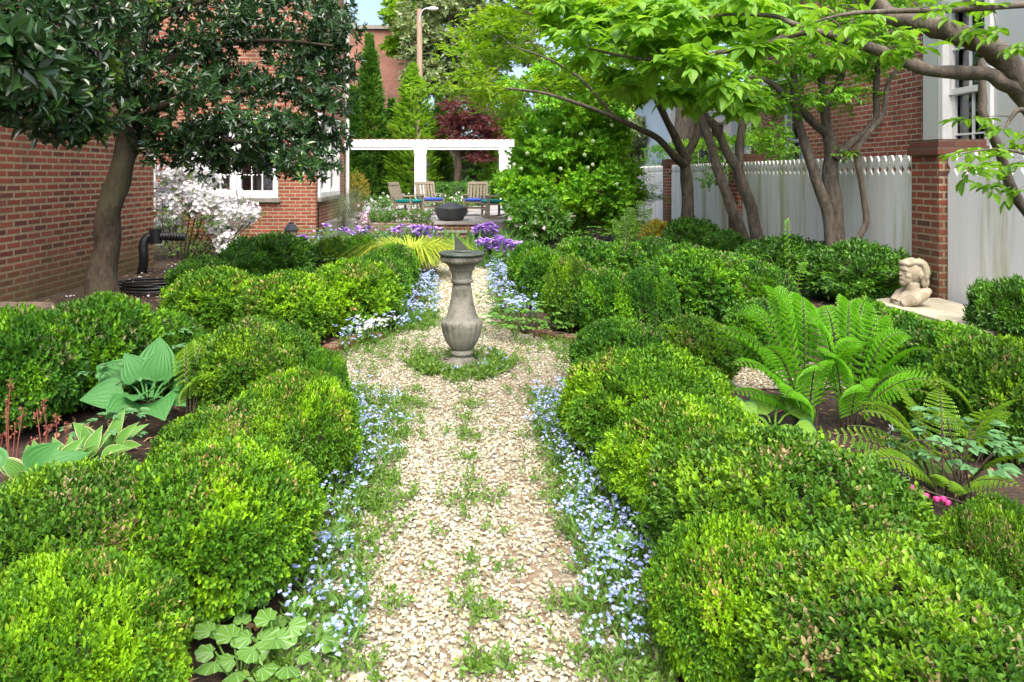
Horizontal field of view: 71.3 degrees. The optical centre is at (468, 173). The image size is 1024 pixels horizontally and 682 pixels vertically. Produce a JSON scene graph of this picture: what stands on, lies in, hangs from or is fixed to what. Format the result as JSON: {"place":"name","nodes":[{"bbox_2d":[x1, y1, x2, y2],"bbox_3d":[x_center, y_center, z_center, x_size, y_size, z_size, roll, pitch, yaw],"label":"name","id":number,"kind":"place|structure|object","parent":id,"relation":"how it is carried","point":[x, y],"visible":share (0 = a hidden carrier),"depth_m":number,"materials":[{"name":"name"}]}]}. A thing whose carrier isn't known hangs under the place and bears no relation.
{"place":"outdoors","nodes":[
{"label":"outdoors","id":0,"kind":"place"},
{"bbox_2d":[0,0,153,301],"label":"brick house","id":1,"kind":"structure","parent":0,"point":[49,196],"depth_m":7.48,"materials":[{"name":"red brick"}]},
{"bbox_2d":[135,228,186,273],"bbox_3d":[-3.950,1.030,9.000,0.739,0.681,0.271,0,0,11],"label":"drain pipe","id":2,"kind":"object","parent":1,"relation":"attached to","point":[155,236],"visible":0.94,"depth_m":8.93,"materials":[{"name":"black plastic"}]},
{"bbox_2d":[154,0,348,245],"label":"brick house","id":3,"kind":"structure","parent":0,"point":[282,202],"depth_m":13.60,"materials":[{"name":"red"}]},
{"bbox_2d":[193,117,280,201],"bbox_3d":[-4.447,-0.273,13.697,1.714,1.635,0.335,0,0,0],"label":"window","id":4,"kind":"structure","parent":3,"relation":"in","point":[267,191],"depth_m":13.67,"materials":[{"name":"white paint"}]},
{"bbox_2d":[344,25,416,137],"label":"brick building","id":5,"kind":"structure","parent":0,"point":[390,68],"depth_m":46.00,"materials":[{"name":"brick"}]},
{"bbox_2d":[339,235,475,274],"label":"golden grass","id":6,"kind":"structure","parent":0,"point":[426,254],"depth_m":8.44,"materials":[{"name":"yellow plant"}]},
{"bbox_2d":[325,200,596,235],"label":"patio","id":7,"kind":"structure","parent":0,"point":[470,216],"depth_m":15.19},
{"bbox_2d":[344,139,513,198],"bbox_3d":[-1.713,-0.101,25.492,6.500,2.153,3.415,0,0,0],"label":"pergola","id":8,"kind":"object","parent":7,"relation":"on","point":[421,147],"visible":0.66,"depth_m":23.88,"materials":[{"name":"white paint"}]},
{"bbox_2d":[0,219,1023,681],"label":"ground","id":9,"kind":"structure","parent":0,"point":[162,263],"depth_m":3.54,"materials":[{"name":"soil"}]},
{"bbox_2d":[0,378,72,457],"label":"astilbe plant","id":10,"kind":"object","parent":9,"relation":"on","point":[19,418],"visible":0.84,"depth_m":3.07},
{"bbox_2d":[0,442,89,473],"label":"hosta","id":11,"kind":"object","parent":9,"relation":"on","point":[42,454],"visible":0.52,"depth_m":2.43,"materials":[{"name":"green plant"}]},
{"bbox_2d":[0,301,91,434],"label":"boxwood shrub","id":12,"kind":"object","parent":9,"relation":"on","point":[44,354],"visible":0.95,"depth_m":3.36,"materials":[{"name":"green plant"}]},
{"bbox_2d":[0,0,153,152],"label":"evergreen tree","id":13,"kind":"object","parent":9,"relation":"on","point":[43,66],"visible":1,"depth_m":4.39,"materials":[{"name":"green plant"}]},
{"bbox_2d":[0,451,165,584],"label":"boxwood shrub","id":14,"kind":"object","parent":9,"relation":"on","point":[47,507],"visible":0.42,"depth_m":1.88,"materials":[{"name":"green plant"}]},
{"bbox_2d":[0,543,197,681],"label":"boxwood shrub","id":15,"kind":"object","parent":9,"relation":"on","point":[102,614],"visible":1,"depth_m":1.52,"materials":[{"name":"green plant"}]},
{"bbox_2d":[48,290,165,410],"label":"boxwood shrub","id":16,"kind":"object","parent":9,"relation":"on","point":[112,326],"visible":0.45,"depth_m":3.81,"materials":[{"name":"green plant"}]},
{"bbox_2d":[73,408,147,462],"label":"hosta","id":17,"kind":"object","parent":9,"relation":"on","point":[119,438],"visible":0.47,"depth_m":3.03,"materials":[{"name":"green plant"}]},
{"bbox_2d":[80,337,197,420],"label":"hosta","id":18,"kind":"object","parent":9,"relation":"on","point":[153,364],"visible":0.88,"depth_m":3.55,"materials":[{"name":"green plant"}]},
{"bbox_2d":[130,307,208,395],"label":"boxwood shrub","id":19,"kind":"object","parent":9,"relation":"on","point":[180,320],"visible":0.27,"depth_m":4.08,"materials":[{"name":"green plant"}]},
{"bbox_2d":[173,338,224,413],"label":"fern","id":20,"kind":"object","parent":9,"relation":"on","point":[188,388],"visible":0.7,"depth_m":3.50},
{"bbox_2d":[164,252,236,286],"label":"evergreen shrub","id":21,"kind":"object","parent":9,"relation":"on","point":[190,263],"visible":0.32,"depth_m":7.17,"materials":[{"name":"green plant"}]},
{"bbox_2d":[157,264,258,333],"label":"boxwood shrub","id":22,"kind":"object","parent":9,"relation":"on","point":[203,296],"visible":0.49,"depth_m":5.20,"materials":[{"name":"green plant"}]},
{"bbox_2d":[154,157,267,260],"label":"azalea bush","id":23,"kind":"object","parent":9,"relation":"on","point":[215,225],"visible":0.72,"depth_m":10.39,"materials":[{"name":"white plant"}]},
{"bbox_2d":[107,429,330,633],"bbox_3d":[-0.785,1.043,2.143,0.713,0.496,0.682,0,0,36],"label":"boxwood shrub","id":24,"kind":"object","parent":9,"relation":"on","point":[233,532],"visible":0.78,"depth_m":1.97,"materials":[{"name":"green plant"}]},
{"bbox_2d":[81,0,367,295],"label":"evergreen tree","id":25,"kind":"object","parent":9,"relation":"on","point":[189,138],"visible":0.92,"depth_m":6.89,"materials":[{"name":"green plant"}]},
{"bbox_2d":[144,395,317,474],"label":"boxwood shrub","id":26,"kind":"object","parent":9,"relation":"on","point":[234,419],"visible":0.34,"depth_m":2.56,"materials":[{"name":"green plant"}]},
{"bbox_2d":[214,243,274,276],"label":"evergreen shrub","id":27,"kind":"object","parent":9,"relation":"on","point":[251,261],"visible":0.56,"depth_m":7.85,"materials":[{"name":"green plant"}]},
{"bbox_2d":[193,612,297,681],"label":"heartleaf plant","id":28,"kind":"object","parent":9,"relation":"on","point":[224,634],"visible":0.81,"depth_m":1.81,"materials":[{"name":"green plant"}]},
{"bbox_2d":[178,315,328,410],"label":"boxwood shrub","id":29,"kind":"object","parent":9,"relation":"on","point":[249,350],"visible":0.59,"depth_m":3.49,"materials":[{"name":"green plant"}]},
{"bbox_2d":[225,229,318,272],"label":"evergreen shrub","id":30,"kind":"object","parent":9,"relation":"on","point":[288,251],"visible":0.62,"depth_m":8.23,"materials":[{"name":"green plant"}]},
{"bbox_2d":[209,596,341,681],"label":"heartleaf plant","id":31,"kind":"object","parent":9,"relation":"on","point":[248,654],"visible":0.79,"depth_m":1.82,"materials":[{"name":"green plant"}]},
{"bbox_2d":[231,268,340,338],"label":"boxwood shrub","id":32,"kind":"object","parent":9,"relation":"on","point":[301,298],"visible":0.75,"depth_m":5.08,"materials":[{"name":"green plant"}]},
{"bbox_2d":[235,365,363,489],"bbox_3d":[-0.715,1.032,2.882,0.576,0.522,0.565,0,0,-13],"label":"boxwood shrub","id":33,"kind":"object","parent":9,"relation":"on","point":[324,406],"visible":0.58,"depth_m":2.77,"materials":[{"name":"green plant"}]},
{"bbox_2d":[303,347,351,391],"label":"boxwood shrub","id":34,"kind":"object","parent":9,"relation":"on","point":[323,360],"visible":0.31,"depth_m":3.54,"materials":[{"name":"green plant"}]},
{"bbox_2d":[313,234,346,268],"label":"boxwood shrub","id":35,"kind":"object","parent":9,"relation":"on","point":[331,247],"visible":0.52,"depth_m":8.44,"materials":[{"name":"green plant"}]},
{"bbox_2d":[275,370,414,677],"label":"forget me nots","id":36,"kind":"object","parent":9,"relation":"on","point":[364,468],"visible":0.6,"depth_m":2.17,"materials":[{"name":"blue plant"}]},
{"bbox_2d":[312,256,405,331],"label":"boxwood shrub","id":37,"kind":"object","parent":9,"relation":"on","point":[367,288],"visible":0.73,"depth_m":5.52,"materials":[{"name":"green plant"}]},
{"bbox_2d":[344,84,379,199],"bbox_3d":[-4.353,-1.046,26.888,2.392,4.764,2.281,0,0,0],"label":"conifer tree","id":38,"kind":"object","parent":9,"relation":"on","point":[355,123],"visible":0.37,"depth_m":26.54,"materials":[{"name":"green plant"}]},
{"bbox_2d":[349,31,408,199],"bbox_3d":[-3.755,-2.116,27.496,3.359,6.858,3.118,0,0,0],"label":"conifer tree","id":39,"kind":"object","parent":9,"relation":"on","point":[369,87],"visible":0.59,"depth_m":27.17,"materials":[{"name":"green plant"}]},
{"bbox_2d":[357,250,412,305],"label":"boxwood shrub","id":40,"kind":"object","parent":9,"relation":"on","point":[401,267],"visible":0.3,"depth_m":6.42,"materials":[{"name":"green plant"}]},
{"bbox_2d":[332,264,442,356],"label":"forget me nots","id":41,"kind":"object","parent":9,"relation":"on","point":[425,293],"visible":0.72,"depth_m":6.24,"materials":[{"name":"blue plant"}]},
{"bbox_2d":[372,242,420,294],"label":"boxwood shrub","id":42,"kind":"object","parent":9,"relation":"on","point":[405,253],"visible":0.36,"depth_m":7.17,"materials":[{"name":"green plant"}]},
{"bbox_2d":[368,208,434,237],"bbox_3d":[-1.349,0.959,14.153,1.389,0.602,0.632,0,0,0],"label":"stone trough","id":43,"kind":"object","parent":9,"relation":"on","point":[418,218],"visible":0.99,"depth_m":14.02,"materials":[{"name":"stone"}]},
{"bbox_2d":[376,0,446,139],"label":"shade tree","id":44,"kind":"object","parent":9,"relation":"on","point":[391,44],"visible":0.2,"depth_m":41.93,"materials":[{"name":"green plant"}]},
{"bbox_2d":[382,60,443,198],"bbox_3d":[-2.058,-1.457,26.604,2.514,5.546,2.520,0,0,0],"label":"hornbeam tree","id":45,"kind":"object","parent":9,"relation":"on","point":[405,106],"visible":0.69,"depth_m":26.18,"materials":[{"name":"green plant"}]},
{"bbox_2d":[429,92,463,194],"bbox_3d":[-1.111,-0.968,28.008,2.074,4.561,1.996,0,0,0],"label":"conifer tree","id":46,"kind":"object","parent":9,"relation":"on","point":[448,165],"visible":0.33,"depth_m":27.75,"materials":[{"name":"green plant"}]},
{"bbox_2d":[433,94,506,194],"bbox_3d":[0.066,-0.872,26.523,2.885,4.378,2.936,0,0,0],"label":"red maple","id":47,"kind":"object","parent":9,"relation":"on","point":[455,121],"visible":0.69,"depth_m":26.05,"materials":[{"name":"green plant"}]},
{"bbox_2d":[388,0,555,179],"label":"magnolia tree","id":48,"kind":"object","parent":9,"relation":"on","point":[431,33],"visible":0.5,"depth_m":33.42,"materials":[{"name":"green plant"}]},
{"bbox_2d":[457,221,531,249],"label":"iris clump","id":49,"kind":"object","parent":9,"relation":"on","point":[486,229],"visible":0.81,"depth_m":11.08,"materials":[{"name":"purple plant"}]},
{"bbox_2d":[473,101,524,198],"bbox_3d":[1.423,-0.737,26.953,2.540,4.101,2.549,0,0,0],"label":"hornbeam tree","id":50,"kind":"object","parent":9,"relation":"on","point":[490,169],"visible":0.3,"depth_m":26.45,"materials":[{"name":"green plant"}]},
{"bbox_2d":[472,234,543,269],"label":"iris clump","id":51,"kind":"object","parent":9,"relation":"on","point":[504,246],"visible":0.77,"depth_m":9.50,"materials":[{"name":"purple plant"}]},
{"bbox_2d":[484,254,540,325],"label":"forget me nots","id":52,"kind":"object","parent":9,"relation":"on","point":[497,272],"visible":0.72,"depth_m":7.09,"materials":[{"name":"blue plant"}]},
{"bbox_2d":[501,188,575,246],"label":"rhododendron","id":53,"kind":"object","parent":9,"relation":"on","point":[541,224],"visible":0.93,"depth_m":11.28,"materials":[{"name":"green plant"}]},
{"bbox_2d":[515,244,561,309],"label":"boxwood shrub","id":54,"kind":"object","parent":9,"relation":"on","point":[534,265],"visible":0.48,"depth_m":6.54,"materials":[{"name":"green plant"}]},
{"bbox_2d":[492,53,635,138],"bbox_3d":[4.181,-1.837,29.960,6.678,6.350,3.358,0,0,0],"label":"shade tree","id":55,"kind":"object","parent":9,"relation":"on","point":[546,111],"visible":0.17,"depth_m":29.51,"materials":[{"name":"green plant"}]},
{"bbox_2d":[540,253,593,332],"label":"boxwood shrub","id":56,"kind":"object","parent":9,"relation":"on","point":[564,274],"visible":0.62,"depth_m":5.60,"materials":[{"name":"green plant"}]},
{"bbox_2d":[402,0,732,217],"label":"maple tree","id":57,"kind":"object","parent":9,"relation":"on","point":[681,159],"visible":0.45,"depth_m":12.62,"materials":[{"name":"green plant"}]},
{"bbox_2d":[487,93,648,238],"bbox_3d":[1.840,-0.062,12.767,2.979,2.726,1.985,0,0,0],"label":"snowball bush","id":58,"kind":"object","parent":9,"relation":"on","point":[587,159],"visible":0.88,"depth_m":12.31,"materials":[{"name":"green plant"}]},
{"bbox_2d":[555,234,619,269],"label":"boxwood shrub","id":59,"kind":"object","parent":9,"relation":"on","point":[595,253],"visible":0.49,"depth_m":7.64,"materials":[{"name":"green plant"}]},
{"bbox_2d":[523,376,671,680],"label":"forget me nots","id":60,"kind":"object","parent":9,"relation":"on","point":[603,542],"visible":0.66,"depth_m":2.27,"materials":[{"name":"blue plant"}]},
{"bbox_2d":[570,265,634,328],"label":"boxwood shrub","id":61,"kind":"object","parent":9,"relation":"on","point":[603,293],"visible":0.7,"depth_m":5.31,"materials":[{"name":"green plant"}]},
{"bbox_2d":[568,316,670,369],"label":"boxwood shrub","id":62,"kind":"object","parent":9,"relation":"on","point":[599,337],"visible":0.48,"depth_m":4.04,"materials":[{"name":"green plant"}]},
{"bbox_2d":[608,238,648,272],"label":"boxwood shrub","id":63,"kind":"object","parent":9,"relation":"on","point":[625,248],"visible":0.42,"depth_m":7.85,"materials":[{"name":"green plant"}]},
{"bbox_2d":[551,341,743,465],"bbox_3d":[0.769,1.018,3.118,0.815,0.553,0.796,0,0,9],"label":"boxwood shrub","id":64,"kind":"object","parent":9,"relation":"on","point":[601,390],"visible":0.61,"depth_m":2.98,"materials":[{"name":"green plant"}]},
{"bbox_2d":[637,165,662,221],"bbox_3d":[4.508,0.517,18.570,0.075,1.426,4.860,0,0,0],"label":"picket fence","id":65,"kind":"object","parent":9,"relation":"on","point":[657,174],"visible":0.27,"depth_m":17.10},
{"bbox_2d":[620,263,681,327],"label":"boxwood shrub","id":66,"kind":"object","parent":9,"relation":"on","point":[655,296],"visible":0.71,"depth_m":5.27,"materials":[{"name":"green plant"}]},
{"bbox_2d":[590,389,770,527],"bbox_3d":[0.821,1.037,2.560,0.690,0.510,0.677,0,0,-17],"label":"boxwood shrub","id":67,"kind":"object","parent":9,"relation":"on","point":[634,435],"visible":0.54,"depth_m":2.48,"materials":[{"name":"green plant"}]},
{"bbox_2d":[660,215,719,248],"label":"evergreen shrub","id":68,"kind":"object","parent":9,"relation":"on","point":[694,230],"visible":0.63,"depth_m":10.76,"materials":[{"name":"green plant"}]},
{"bbox_2d":[671,163,727,229],"bbox_3d":[4.508,0.517,13.870,0.075,1.426,3.620,0,0,0],"label":"picket fence","id":69,"kind":"object","parent":9,"relation":"on","point":[710,205],"visible":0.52,"depth_m":13.59,"materials":[{"name":"wood"}]},
{"bbox_2d":[655,311,744,382],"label":"boxwood shrub","id":70,"kind":"object","parent":9,"relation":"on","point":[690,331],"visible":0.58,"depth_m":4.04,"materials":[{"name":"green plant"}]},
{"bbox_2d":[652,246,751,322],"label":"boxwood shrub","id":71,"kind":"object","parent":9,"relation":"on","point":[704,278],"visible":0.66,"depth_m":5.80,"materials":[{"name":"green plant"}]},
{"bbox_2d":[628,0,802,243],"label":"ornamental tree","id":72,"kind":"object","parent":9,"relation":"on","point":[733,160],"visible":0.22,"depth_m":10.03,"materials":[{"name":"green plant"}]},
{"bbox_2d":[641,127,796,172],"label":"neighbour shrubs","id":73,"kind":"object","parent":9,"relation":"on","point":[754,140],"visible":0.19,"depth_m":13.76,"materials":[{"name":"green plant"}]},
{"bbox_2d":[640,507,806,681],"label":"boxwood shrub","id":74,"kind":"object","parent":9,"relation":"on","point":[693,583],"visible":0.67,"depth_m":1.70,"materials":[{"name":"green plant"}]},
{"bbox_2d":[700,227,749,252],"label":"evergreen shrub","id":75,"kind":"object","parent":9,"relation":"on","point":[729,239],"visible":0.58,"depth_m":9.83,"materials":[{"name":"green plant"}]},
{"bbox_2d":[729,259,799,304],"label":"boxwood shrub","id":76,"kind":"object","parent":9,"relation":"on","point":[760,274],"visible":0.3,"depth_m":5.81,"materials":[{"name":"green plant"}]},
{"bbox_2d":[521,0,1023,215],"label":"dogwood tree","id":77,"kind":"object","parent":9,"relation":"on","point":[694,93],"visible":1,"depth_m":2.88,"materials":[{"name":"green plant"}]},
{"bbox_2d":[737,394,816,435],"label":"hosta","id":78,"kind":"object","parent":9,"relation":"on","point":[751,405],"visible":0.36,"depth_m":3.38,"materials":[{"name":"plant"}]},
{"bbox_2d":[734,232,823,281],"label":"evergreen shrub","id":79,"kind":"object","parent":9,"relation":"on","point":[775,250],"visible":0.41,"depth_m":8.06,"materials":[{"name":"green plant"}]},
{"bbox_2d":[700,285,872,429],"bbox_3d":[1.590,0.916,3.492,0.812,0.690,0.509,0,0,-16],"label":"fern","id":80,"kind":"object","parent":9,"relation":"on","point":[801,382],"visible":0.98,"depth_m":3.49,"materials":[{"name":"plant"}]},
{"bbox_2d":[630,419,946,560],"bbox_3d":[0.931,1.032,2.131,0.873,0.522,0.835,0,0,-39],"label":"boxwood shrub","id":81,"kind":"object","parent":9,"relation":"on","point":[789,477],"visible":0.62,"depth_m":2.02,"materials":[{"name":"green plant"}]},
{"bbox_2d":[742,155,911,256],"bbox_3d":[4.508,0.517,9.350,0.075,1.426,4.540,0,0,0],"label":"picket fence","id":82,"kind":"object","parent":9,"relation":"on","point":[780,197],"visible":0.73,"depth_m":8.44,"materials":[{"name":"wood"}]},
{"bbox_2d":[707,0,950,246],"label":"ornamental tree","id":83,"kind":"object","parent":9,"relation":"on","point":[826,189],"visible":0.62,"depth_m":7.78,"materials":[{"name":"green plant"}]},
{"bbox_2d":[790,236,933,301],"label":"evergreen shrub","id":84,"kind":"object","parent":9,"relation":"on","point":[855,267],"visible":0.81,"depth_m":6.79,"materials":[{"name":"green plant"}]},
{"bbox_2d":[807,294,933,435],"bbox_3d":[1.966,0.939,3.455,0.630,0.644,0.480,0,0,0],"label":"fern","id":85,"kind":"object","parent":9,"relation":"on","point":[861,391],"visible":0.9,"depth_m":3.46,"materials":[{"name":"plant"}]},
{"bbox_2d":[729,521,1023,681],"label":"boxwood shrub","id":86,"kind":"object","parent":9,"relation":"on","point":[904,608],"visible":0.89,"depth_m":1.49,"materials":[{"name":"green plant"}]},
{"bbox_2d":[836,305,933,387],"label":"boxwood shrub","id":87,"kind":"object","parent":9,"relation":"on","point":[898,317],"visible":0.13,"depth_m":4.17,"materials":[{"name":"green plant"}]},
{"bbox_2d":[890,361,939,434],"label":"boxwood shrub","id":88,"kind":"object","parent":9,"relation":"on","point":[917,398],"visible":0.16,"depth_m":3.46,"materials":[{"name":"green plant"}]},
{"bbox_2d":[827,384,1023,503],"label":"fern","id":89,"kind":"object","parent":9,"relation":"on","point":[943,480],"visible":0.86,"depth_m":2.75,"materials":[{"name":"plant"}]},
{"bbox_2d":[876,318,996,388],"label":"boxwood shrub","id":90,"kind":"object","parent":9,"relation":"on","point":[934,336],"visible":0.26,"depth_m":3.81,"materials":[{"name":"green plant"}]},
{"bbox_2d":[907,139,988,299],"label":"brick pier","id":91,"kind":"structure","parent":9,"relation":"on","point":[930,171],"depth_m":6.73,"materials":[{"name":"brick"}]},
{"bbox_2d":[877,297,1023,343],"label":"stone ledge","id":92,"kind":"object","parent":9,"relation":"on","point":[936,308],"visible":0.28,"depth_m":6.03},
{"bbox_2d":[890,257,931,306],"bbox_3d":[3.885,0.957,6.250,0.280,0.437,0.302,0,0,0],"label":"bust","id":93,"kind":"object","parent":92,"relation":"on","point":[914,275],"visible":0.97,"depth_m":6.19,"materials":[{"name":"stone"}]},
{"bbox_2d":[884,406,1023,506],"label":"bleeding heart","id":94,"kind":"object","parent":9,"relation":"on","point":[1011,468],"visible":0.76,"depth_m":2.65,"materials":[{"name":"green plant"}]},
{"bbox_2d":[922,333,1023,463],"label":"boxwood shrub","id":95,"kind":"object","parent":9,"relation":"on","point":[983,373],"visible":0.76,"depth_m":3.09,"materials":[{"name":"green plant"}]},
{"bbox_2d":[930,488,1023,595],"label":"boxwood shrub","id":96,"kind":"object","parent":9,"relation":"on","point":[988,532],"visible":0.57,"depth_m":1.87,"materials":[{"name":"green plant"}]},
{"bbox_2d":[948,150,1023,304],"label":"picket fence","id":97,"kind":"object","parent":9,"relation":"on","point":[985,238],"visible":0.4,"depth_m":6.22,"materials":[{"name":"wood"}]},
{"bbox_2d":[962,273,1023,341],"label":"evergreen shrub","id":98,"kind":"object","parent":9,"relation":"on","point":[997,306],"visible":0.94,"depth_m":5.20,"materials":[{"name":"green plant"}]},
{"bbox_2d":[344,0,752,138],"label":"sky","id":99,"kind":"structure","parent":0,"point":[368,9],"materials":[{"name":"white"}]},
{"bbox_2d":[267,243,854,681],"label":"gravel path","id":100,"kind":"structure","parent":0,"point":[536,577],"depth_m":2.46,"materials":[{"name":"gravel"}]},
{"bbox_2d":[439,235,484,372],"bbox_3d":[-0.043,0.838,4.633,0.304,0.885,0.304,0,0,0],"label":"sundial","id":101,"kind":"object","parent":100,"relation":"on","point":[461,325],"visible":0.98,"depth_m":4.56,"materials":[{"name":"stone"}]},
{"bbox_2d":[243,306,685,681],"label":"weeds","id":102,"kind":"object","parent":100,"relation":"on","point":[431,365],"visible":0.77,"depth_m":2.47,"materials":[{"name":"green plant"}]},
{"bbox_2d":[479,301,576,334],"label":"anemone plant","id":103,"kind":"object","parent":100,"relation":"on","point":[524,326],"visible":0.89,"depth_m":5.48,"materials":[{"name":"green plant"}]},
{"bbox_2d":[721,296,815,363],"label":"boxwood shrub","id":104,"kind":"object","parent":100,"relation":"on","point":[742,323],"visible":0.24,"depth_m":4.60,"materials":[{"name":"green plant"}]},
{"bbox_2d":[633,84,752,172],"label":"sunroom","id":105,"kind":"structure","parent":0,"point":[654,122],"depth_m":19.81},
{"bbox_2d":[750,0,1023,172],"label":"brick house","id":106,"kind":"structure","parent":0,"point":[920,107],"depth_m":9.11,"materials":[{"name":"red brick"}]},
{"bbox_2d":[938,0,993,166],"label":"window","id":107,"kind":"structure","parent":106,"relation":"in","point":[961,101],"depth_m":8.46,"materials":[{"name":"white paint"}]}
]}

